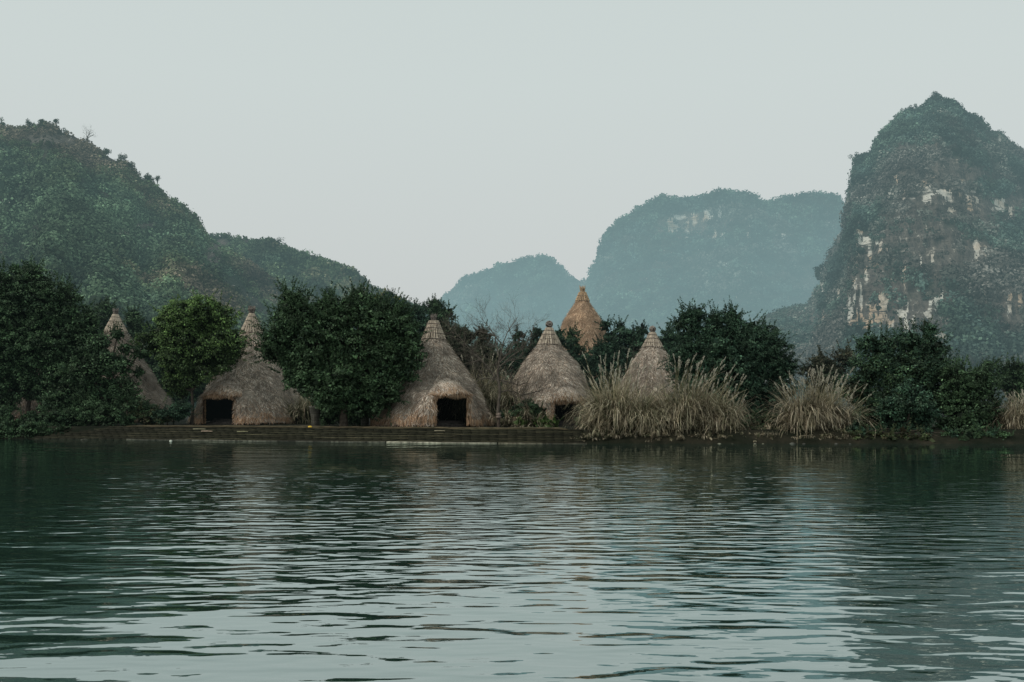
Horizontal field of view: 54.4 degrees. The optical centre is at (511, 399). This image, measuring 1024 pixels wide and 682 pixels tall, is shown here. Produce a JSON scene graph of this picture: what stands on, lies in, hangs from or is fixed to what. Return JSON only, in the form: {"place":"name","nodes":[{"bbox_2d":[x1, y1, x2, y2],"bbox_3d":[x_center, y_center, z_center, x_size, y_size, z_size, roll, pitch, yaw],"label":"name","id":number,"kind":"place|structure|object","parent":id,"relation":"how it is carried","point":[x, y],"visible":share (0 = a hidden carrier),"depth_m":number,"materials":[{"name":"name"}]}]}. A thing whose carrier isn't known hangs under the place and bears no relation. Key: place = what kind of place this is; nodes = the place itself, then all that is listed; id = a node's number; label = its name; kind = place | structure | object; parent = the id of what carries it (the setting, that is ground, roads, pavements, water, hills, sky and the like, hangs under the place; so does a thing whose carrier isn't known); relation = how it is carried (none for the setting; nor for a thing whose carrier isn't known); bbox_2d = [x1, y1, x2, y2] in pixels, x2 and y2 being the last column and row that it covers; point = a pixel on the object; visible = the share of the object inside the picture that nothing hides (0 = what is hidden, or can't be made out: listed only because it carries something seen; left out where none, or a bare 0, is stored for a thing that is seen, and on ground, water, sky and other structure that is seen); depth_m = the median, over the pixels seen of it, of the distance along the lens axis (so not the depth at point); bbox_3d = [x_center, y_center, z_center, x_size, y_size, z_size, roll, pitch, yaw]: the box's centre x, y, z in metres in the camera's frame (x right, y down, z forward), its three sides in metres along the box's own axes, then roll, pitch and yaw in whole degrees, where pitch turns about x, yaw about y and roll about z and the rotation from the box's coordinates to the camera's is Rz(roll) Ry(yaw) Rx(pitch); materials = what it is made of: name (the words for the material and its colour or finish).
{"place":"outdoors","nodes":[
{"label":"outdoors","id":0,"kind":"place"},
{"bbox_2d":[0,127,272,412],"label":"hill","id":1,"kind":"structure","parent":0,"point":[233,281],"depth_m":236.51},
{"bbox_2d":[82,125,97,141],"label":"bare tree","id":2,"kind":"object","parent":1,"relation":"on","point":[89,133],"visible":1,"depth_m":261.92,"materials":[{"name":"grey plant"}]},
{"bbox_2d":[102,147,111,156],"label":"ridge tree","id":3,"kind":"object","parent":1,"relation":"on","point":[108,151],"visible":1,"depth_m":261.66,"materials":[{"name":"green plant"}]},
{"bbox_2d":[118,152,127,161],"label":"ridge tree","id":4,"kind":"object","parent":1,"relation":"on","point":[122,157],"visible":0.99,"depth_m":261.82,"materials":[{"name":"green plant"}]},
{"bbox_2d":[127,161,137,172],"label":"ridge tree","id":5,"kind":"object","parent":1,"relation":"on","point":[131,163],"visible":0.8,"depth_m":261.23,"materials":[{"name":"green plant"}]},
{"bbox_2d":[143,172,154,181],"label":"ridge tree","id":6,"kind":"object","parent":1,"relation":"on","point":[149,177],"visible":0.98,"depth_m":261.81,"materials":[{"name":"green plant"}]},
{"bbox_2d":[0,120,314,404],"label":"hillside shrubs","id":7,"kind":"object","parent":1,"relation":"on","point":[161,253],"visible":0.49,"depth_m":219.12,"materials":[{"name":"green plant"}]},
{"bbox_2d":[217,238,354,299],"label":"hill","id":8,"kind":"structure","parent":0,"point":[222,241],"depth_m":299.63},
{"bbox_2d":[344,266,359,277],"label":"ridge tree","id":9,"kind":"object","parent":8,"relation":"on","point":[350,271],"visible":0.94,"depth_m":303.38,"materials":[{"name":"green plant"}]},
{"bbox_2d":[208,232,513,395],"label":"hillside shrubs","id":10,"kind":"object","parent":8,"relation":"on","point":[322,271],"visible":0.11,"depth_m":299.45,"materials":[{"name":"green plant"}]},
{"bbox_2d":[0,439,1023,681],"bbox_3d":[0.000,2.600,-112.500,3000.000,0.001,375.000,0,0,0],"label":"water","id":11,"kind":"structure","parent":0,"point":[192,561],"depth_m":15.89,"materials":[{"name":"liquid"}]},
{"bbox_2d":[582,431,612,439],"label":"reed clump","id":12,"kind":"object","parent":11,"relation":"on","point":[589,435],"visible":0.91,"depth_m":59.02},
{"bbox_2d":[563,362,643,428],"bbox_3d":[5.846,0.104,62.023,6.277,4.952,6.294,0,0,0],"label":"reed clump","id":13,"kind":"object","parent":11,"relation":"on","point":[590,403],"visible":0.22,"depth_m":61.81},
{"bbox_2d":[597,426,629,438],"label":"reed clump","id":14,"kind":"object","parent":11,"relation":"on","point":[615,435],"visible":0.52,"depth_m":59.35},
{"bbox_2d":[563,348,672,434],"bbox_3d":[6.850,-0.319,61.667,7.974,5.798,7.782,0,0,15],"label":"reed clump","id":15,"kind":"object","parent":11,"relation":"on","point":[608,397],"visible":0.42,"depth_m":60.88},
{"bbox_2d":[582,362,678,432],"bbox_3d":[7.469,0.096,61.554,6.900,4.968,7.512,0,0,0],"label":"reed clump","id":16,"kind":"object","parent":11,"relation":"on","point":[621,413],"visible":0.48,"depth_m":60.09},
{"bbox_2d":[624,427,654,438],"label":"reed clump","id":17,"kind":"object","parent":11,"relation":"on","point":[642,433],"visible":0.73,"depth_m":59.26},
{"bbox_2d":[645,430,680,441],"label":"reed clump","id":18,"kind":"object","parent":11,"relation":"on","point":[661,436],"visible":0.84,"depth_m":59.04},
{"bbox_2d":[655,427,689,440],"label":"reed clump","id":19,"kind":"object","parent":11,"relation":"on","point":[676,434],"visible":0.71,"depth_m":59.25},
{"bbox_2d":[632,379,720,434],"bbox_3d":[9.608,0.600,61.327,6.143,3.960,5.875,0,0,-30],"label":"reed clump","id":20,"kind":"object","parent":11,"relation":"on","point":[676,424],"visible":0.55,"depth_m":60.04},
{"bbox_2d":[690,426,720,437],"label":"reed clump","id":21,"kind":"object","parent":11,"relation":"on","point":[709,435],"visible":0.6,"depth_m":59.35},
{"bbox_2d":[699,384,763,434],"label":"reed clump","id":22,"kind":"object","parent":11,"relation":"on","point":[735,421],"visible":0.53,"depth_m":60.77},
{"bbox_2d":[743,431,776,440],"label":"reed clump","id":23,"kind":"object","parent":11,"relation":"on","point":[768,435],"visible":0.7,"depth_m":59.20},
{"bbox_2d":[755,425,793,431],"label":"reed clump","id":24,"kind":"object","parent":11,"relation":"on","point":[773,427],"visible":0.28,"depth_m":60.17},
{"bbox_2d":[763,387,820,434],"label":"reed clump","id":25,"kind":"object","parent":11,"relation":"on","point":[796,427],"visible":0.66,"depth_m":60.12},
{"bbox_2d":[754,367,854,438],"bbox_3d":[17.507,0.268,61.072,6.981,4.624,6.724,0,0,32],"label":"reed clump","id":26,"kind":"object","parent":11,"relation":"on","point":[791,409],"visible":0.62,"depth_m":60.28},
{"bbox_2d":[801,374,881,432],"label":"reed clump","id":27,"kind":"object","parent":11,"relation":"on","point":[847,416],"visible":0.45,"depth_m":60.82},
{"bbox_2d":[836,424,860,437],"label":"reed clump","id":28,"kind":"object","parent":11,"relation":"on","point":[845,432],"visible":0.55,"depth_m":59.39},
{"bbox_2d":[986,391,1023,428],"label":"reed clump","id":29,"kind":"object","parent":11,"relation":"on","point":[1004,418],"visible":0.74,"depth_m":61.83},
{"bbox_2d":[0,408,1023,443],"bbox_3d":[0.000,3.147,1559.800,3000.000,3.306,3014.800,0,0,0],"label":"ground","id":30,"kind":"structure","parent":0,"point":[786,437],"depth_m":59.27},
{"bbox_2d":[0,396,68,425],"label":"bush","id":31,"kind":"object","parent":30,"relation":"on","point":[53,415],"visible":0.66,"depth_m":68.81,"materials":[{"name":"green plant"}]},
{"bbox_2d":[0,413,71,438],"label":"bush","id":32,"kind":"object","parent":30,"relation":"on","point":[7,428],"visible":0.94,"depth_m":66.27,"materials":[{"name":"green plant"}]},
{"bbox_2d":[7,374,68,422],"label":"thatched hut","id":33,"kind":"object","parent":30,"relation":"on","point":[34,403],"visible":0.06,"depth_m":76.24,"materials":[{"name":"brown plant"}]},
{"bbox_2d":[0,252,109,412],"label":"broadleaf tree","id":34,"kind":"object","parent":30,"relation":"on","point":[44,328],"visible":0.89,"depth_m":71.00,"materials":[{"name":"green plant"}]},
{"bbox_2d":[36,321,160,422],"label":"broadleaf tree","id":35,"kind":"object","parent":30,"relation":"on","point":[85,373],"visible":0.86,"depth_m":70.37,"materials":[{"name":"green plant"}]},
{"bbox_2d":[56,390,142,425],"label":"bush","id":36,"kind":"object","parent":30,"relation":"on","point":[102,413],"visible":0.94,"depth_m":69.17,"materials":[{"name":"green plant"}]},
{"bbox_2d":[85,294,117,333],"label":"tree","id":37,"kind":"object","parent":30,"relation":"on","point":[106,311],"visible":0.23,"depth_m":91.85,"materials":[{"name":"green plant"}]},
{"bbox_2d":[99,308,174,422],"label":"thatched hut","id":38,"kind":"object","parent":30,"relation":"on","point":[152,388],"visible":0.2,"depth_m":81.11,"materials":[{"name":"brown plant"}]},
{"bbox_2d":[120,302,170,389],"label":"tree","id":39,"kind":"object","parent":30,"relation":"on","point":[133,321],"visible":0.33,"depth_m":89.43,"materials":[{"name":"green plant"}]},
{"bbox_2d":[123,395,175,424],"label":"bush","id":40,"kind":"object","parent":30,"relation":"on","point":[148,420],"visible":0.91,"depth_m":70.38,"materials":[{"name":"green plant"}]},
{"bbox_2d":[138,391,201,424],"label":"bush","id":41,"kind":"object","parent":30,"relation":"on","point":[179,410],"visible":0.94,"depth_m":70.60,"materials":[{"name":"green plant"}]},
{"bbox_2d":[163,389,183,402],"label":"tree","id":42,"kind":"object","parent":30,"relation":"on","point":[174,400],"visible":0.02,"depth_m":89.50,"materials":[{"name":"green plant"}]},
{"bbox_2d":[127,288,253,424],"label":"broadleaf tree","id":43,"kind":"object","parent":30,"relation":"on","point":[185,336],"visible":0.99,"depth_m":71.40,"materials":[{"name":"green plant"}]},
{"bbox_2d":[180,363,210,402],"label":"tree","id":44,"kind":"object","parent":30,"relation":"on","point":[197,392],"visible":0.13,"depth_m":89.38,"materials":[{"name":"green plant"}]},
{"bbox_2d":[187,306,303,424],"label":"thatched hut","id":45,"kind":"object","parent":30,"relation":"on","point":[245,392],"visible":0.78,"depth_m":74.23,"materials":[{"name":"brown plant"}]},
{"bbox_2d":[274,383,320,423],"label":"reed clump","id":46,"kind":"object","parent":30,"relation":"on","point":[300,413],"visible":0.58,"depth_m":74.28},
{"bbox_2d":[35,425,586,443],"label":"stone steps","id":47,"kind":"structure","parent":30,"relation":"on","point":[502,435],"depth_m":62.30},
{"bbox_2d":[309,406,321,425],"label":"woven post","id":48,"kind":"object","parent":30,"relation":"on","point":[315,413],"visible":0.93,"depth_m":67.74,"materials":[{"name":"brown wood"}]},
{"bbox_2d":[242,275,431,425],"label":"broadleaf tree","id":49,"kind":"object","parent":30,"relation":"on","point":[341,365],"visible":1,"depth_m":65.74,"materials":[{"name":"green plant"}]},
{"bbox_2d":[319,408,360,425],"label":"bush","id":50,"kind":"object","parent":30,"relation":"on","point":[336,419],"visible":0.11,"depth_m":70.45,"materials":[{"name":"green plant"}]},
{"bbox_2d":[361,414,368,425],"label":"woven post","id":51,"kind":"object","parent":30,"relation":"on","point":[365,421],"visible":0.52,"depth_m":68.75,"materials":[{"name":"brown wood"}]},
{"bbox_2d":[379,288,400,302],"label":"tree","id":52,"kind":"object","parent":30,"relation":"on","point":[393,296],"visible":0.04,"depth_m":124.92,"materials":[{"name":"green plant"}]},
{"bbox_2d":[392,298,444,338],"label":"tree","id":53,"kind":"object","parent":30,"relation":"on","point":[417,312],"visible":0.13,"depth_m":85.47,"materials":[{"name":"green plant"}]},
{"bbox_2d":[400,296,444,316],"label":"tree","id":54,"kind":"object","parent":30,"relation":"on","point":[417,302],"visible":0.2,"depth_m":127.78,"materials":[{"name":"green plant"}]},
{"bbox_2d":[369,314,494,426],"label":"thatched hut","id":55,"kind":"object","parent":30,"relation":"on","point":[437,375],"visible":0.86,"depth_m":67.26,"materials":[{"name":"brown plant"}]},
{"bbox_2d":[422,293,458,328],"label":"tree","id":56,"kind":"object","parent":30,"relation":"on","point":[437,310],"visible":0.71,"depth_m":87.42,"materials":[{"name":"green plant"}]},
{"bbox_2d":[440,315,481,372],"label":"tree","id":57,"kind":"object","parent":30,"relation":"on","point":[455,344],"visible":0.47,"depth_m":81.46,"materials":[{"name":"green plant"}]},
{"bbox_2d":[436,352,513,423],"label":"reed clump","id":58,"kind":"object","parent":30,"relation":"on","point":[461,402],"visible":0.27,"depth_m":71.25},
{"bbox_2d":[440,348,522,425],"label":"reed clump","id":59,"kind":"object","parent":30,"relation":"on","point":[490,405],"visible":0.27,"depth_m":71.49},
{"bbox_2d":[466,319,508,390],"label":"tree","id":60,"kind":"object","parent":30,"relation":"on","point":[480,343],"visible":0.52,"depth_m":79.69,"materials":[{"name":"brown plant"}]},
{"bbox_2d":[496,413,501,426],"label":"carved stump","id":61,"kind":"object","parent":30,"relation":"on","point":[498,416],"visible":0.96,"depth_m":65.31,"materials":[{"name":"brown wood"}]},
{"bbox_2d":[487,408,520,426],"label":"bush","id":62,"kind":"object","parent":30,"relation":"on","point":[505,422],"visible":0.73,"depth_m":66.19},
{"bbox_2d":[436,290,575,421],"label":"bare tree","id":63,"kind":"object","parent":30,"relation":"on","point":[497,379],"visible":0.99,"depth_m":66.47,"materials":[{"name":"brown plant"}]},
{"bbox_2d":[458,362,562,424],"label":"reed clump","id":64,"kind":"object","parent":30,"relation":"on","point":[510,398],"visible":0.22,"depth_m":70.69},
{"bbox_2d":[500,324,531,390],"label":"tree","id":65,"kind":"object","parent":30,"relation":"on","point":[516,364],"visible":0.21,"depth_m":83.66,"materials":[{"name":"brown plant"}]},
{"bbox_2d":[496,390,548,425],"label":"bush","id":66,"kind":"object","parent":30,"relation":"on","point":[536,408],"visible":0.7,"depth_m":66.76,"materials":[{"name":"green plant"}]},
{"bbox_2d":[523,324,543,359],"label":"tree","id":67,"kind":"object","parent":30,"relation":"on","point":[538,332],"visible":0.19,"depth_m":83.85,"materials":[{"name":"green plant"}]},
{"bbox_2d":[516,402,552,426],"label":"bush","id":68,"kind":"object","parent":30,"relation":"on","point":[528,417],"visible":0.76,"depth_m":65.80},
{"bbox_2d":[513,414,561,426],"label":"bush","id":69,"kind":"object","parent":30,"relation":"on","point":[523,422],"visible":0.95,"depth_m":65.38,"materials":[{"name":"green plant"}]},
{"bbox_2d":[500,320,593,425],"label":"thatched hut","id":70,"kind":"object","parent":30,"relation":"on","point":[561,360],"visible":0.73,"depth_m":71.09,"materials":[{"name":"brown plant"}]},
{"bbox_2d":[555,325,585,381],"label":"tree","id":71,"kind":"object","parent":30,"relation":"on","point":[560,334],"visible":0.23,"depth_m":85.72,"materials":[{"name":"green plant"}]},
{"bbox_2d":[564,321,594,383],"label":"tree","id":72,"kind":"object","parent":30,"relation":"on","point":[578,348],"visible":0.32,"depth_m":87.62,"materials":[{"name":"green plant"}]},
{"bbox_2d":[561,285,606,375],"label":"thatched hut","id":73,"kind":"object","parent":30,"relation":"on","point":[582,312],"visible":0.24,"depth_m":110.23,"materials":[{"name":"brown plant"}]},
{"bbox_2d":[576,314,616,397],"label":"tree","id":74,"kind":"object","parent":30,"relation":"on","point":[600,348],"visible":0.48,"depth_m":85.25,"materials":[{"name":"green plant"}]},
{"bbox_2d":[582,415,611,431],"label":"reed clump","id":75,"kind":"object","parent":30,"relation":"on","point":[597,427],"visible":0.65,"depth_m":60.12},
{"bbox_2d":[591,314,648,394],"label":"tree","id":76,"kind":"object","parent":30,"relation":"on","point":[626,338],"visible":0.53,"depth_m":84.28,"materials":[{"name":"green plant"}]},
{"bbox_2d":[574,387,685,427],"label":"bush","id":77,"kind":"object","parent":30,"relation":"on","point":[585,411],"visible":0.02,"depth_m":64.75,"materials":[{"name":"green plant"}]},
{"bbox_2d":[615,343,678,399],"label":"bare tree","id":78,"kind":"object","parent":30,"relation":"on","point":[643,372],"visible":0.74,"depth_m":66.16,"materials":[{"name":"brown plant"}]},
{"bbox_2d":[619,326,683,402],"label":"thatched hut","id":79,"kind":"object","parent":30,"relation":"on","point":[652,345],"visible":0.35,"depth_m":75.52,"materials":[{"name":"brown plant"}]},
{"bbox_2d":[621,396,690,433],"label":"reed clump","id":80,"kind":"object","parent":30,"relation":"on","point":[644,422],"visible":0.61,"depth_m":59.84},
{"bbox_2d":[656,318,680,363],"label":"tree","id":81,"kind":"object","parent":30,"relation":"on","point":[666,335],"visible":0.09,"depth_m":83.39,"materials":[{"name":"green plant"}]},
{"bbox_2d":[639,352,747,429],"bbox_3d":[10.861,-0.210,61.613,8.671,5.580,7.617,0,0,0],"label":"reed clump","id":82,"kind":"object","parent":30,"relation":"on","point":[682,401],"visible":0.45,"depth_m":60.62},
{"bbox_2d":[669,366,758,431],"bbox_3d":[12.154,0.256,61.656,6.745,4.648,6.611,0,0,0],"label":"reed clump","id":83,"kind":"object","parent":30,"relation":"on","point":[713,419],"visible":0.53,"depth_m":60.52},
{"bbox_2d":[709,434,732,439],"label":"reed clump","id":84,"kind":"object","parent":30,"relation":"on","point":[721,436],"visible":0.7,"depth_m":58.92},
{"bbox_2d":[657,296,808,417],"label":"feathery tree","id":85,"kind":"object","parent":30,"relation":"on","point":[756,357],"visible":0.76,"depth_m":68.19,"materials":[{"name":"green plant"}]},
{"bbox_2d":[738,405,789,429],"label":"bush","id":86,"kind":"object","parent":30,"relation":"on","point":[758,418],"visible":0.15,"depth_m":61.87,"materials":[{"name":"green plant"}]},
{"bbox_2d":[803,431,829,438],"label":"reed clump","id":87,"kind":"object","parent":30,"relation":"on","point":[807,433],"visible":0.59,"depth_m":59.15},
{"bbox_2d":[776,364,871,432],"bbox_3d":[19.258,0.119,61.721,6.694,4.687,7.503,0,0,0],"label":"reed clump","id":88,"kind":"object","parent":30,"relation":"on","point":[824,407],"visible":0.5,"depth_m":60.79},
{"bbox_2d":[795,339,866,402],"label":"tree","id":89,"kind":"object","parent":30,"relation":"on","point":[820,359],"visible":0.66,"depth_m":79.72,"materials":[{"name":"green plant"}]},
{"bbox_2d":[819,434,846,439],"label":"reed clump","id":90,"kind":"object","parent":30,"relation":"on","point":[836,436],"visible":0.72,"depth_m":59.13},
{"bbox_2d":[849,420,934,441],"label":"bush","id":91,"kind":"object","parent":30,"relation":"on","point":[905,433],"visible":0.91,"depth_m":59.18,"materials":[{"name":"green plant"}]},
{"bbox_2d":[822,315,966,427],"bbox_3d":[25.242,-1.225,64.929,9.093,8.923,4.824,0,0,0],"label":"broadleaf tree","id":92,"kind":"object","parent":30,"relation":"on","point":[920,361],"visible":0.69,"depth_m":64.48,"materials":[{"name":"green plant"}]},
{"bbox_2d":[870,372,941,429],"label":"rounded bush","id":93,"kind":"object","parent":30,"relation":"on","point":[914,406],"visible":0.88,"depth_m":60.71,"materials":[{"name":"green plant"}]},
{"bbox_2d":[837,411,1009,437],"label":"bush","id":94,"kind":"object","parent":30,"relation":"on","point":[855,426],"visible":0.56,"depth_m":59.60,"materials":[{"name":"green plant"}]},
{"bbox_2d":[929,350,1010,428],"bbox_3d":[28.764,0.120,62.894,4.977,6.635,3.655,0,0,0],"label":"broadleaf tree","id":95,"kind":"object","parent":30,"relation":"on","point":[973,390],"visible":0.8,"depth_m":62.30,"materials":[{"name":"green plant"}]},
{"bbox_2d":[940,418,1014,440],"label":"bush","id":96,"kind":"object","parent":30,"relation":"on","point":[968,433],"visible":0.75,"depth_m":59.28,"materials":[{"name":"green plant"}]},
{"bbox_2d":[978,352,1023,405],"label":"tree","id":97,"kind":"object","parent":30,"relation":"on","point":[1015,371],"visible":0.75,"depth_m":77.53,"materials":[{"name":"green plant"}]},
{"bbox_2d":[998,383,1023,428],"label":"reed clump","id":98,"kind":"object","parent":30,"relation":"on","point":[1013,407],"visible":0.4,"depth_m":62.08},
{"bbox_2d":[0,0,1023,306],"label":"sky","id":99,"kind":"structure","parent":0,"point":[419,147],"materials":[{"name":"grey"}]},
{"bbox_2d":[447,259,580,346],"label":"mountain","id":100,"kind":"structure","parent":0,"point":[534,292],"depth_m":957.33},
{"bbox_2d":[439,252,586,346],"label":"hillside shrubs","id":101,"kind":"object","parent":100,"relation":"on","point":[486,273],"visible":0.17,"depth_m":964.29,"materials":[{"name":"green plant"}]},
{"bbox_2d":[591,191,843,354],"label":"mountain","id":102,"kind":"structure","parent":0,"point":[695,220],"depth_m":860.77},
{"bbox_2d":[585,187,843,337],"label":"hillside shrubs","id":103,"kind":"object","parent":102,"relation":"on","point":[596,291],"visible":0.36,"depth_m":860.85,"materials":[{"name":"green plant"}]},
{"bbox_2d":[786,103,1023,407],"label":"hill","id":104,"kind":"structure","parent":0,"point":[936,202],"depth_m":280.00,"materials":[{"name":"stone"}]},
{"bbox_2d":[813,263,825,279],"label":"ridge tree","id":105,"kind":"object","parent":104,"relation":"on","point":[818,270],"visible":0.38,"depth_m":371.12,"materials":[{"name":"green plant"}]},
{"bbox_2d":[848,151,866,158],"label":"ridge tree","id":106,"kind":"object","parent":104,"relation":"on","point":[856,155],"visible":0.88,"depth_m":383.67,"materials":[{"name":"green plant"}]},
{"bbox_2d":[740,95,1023,399],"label":"hillside shrubs","id":107,"kind":"object","parent":104,"relation":"on","point":[807,337],"visible":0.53,"depth_m":304.63,"materials":[{"name":"green plant"}]},
{"bbox_2d":[929,91,943,99],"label":"ridge tree","id":108,"kind":"object","parent":104,"relation":"on","point":[936,94],"visible":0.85,"depth_m":383.08,"materials":[{"name":"green plant"}]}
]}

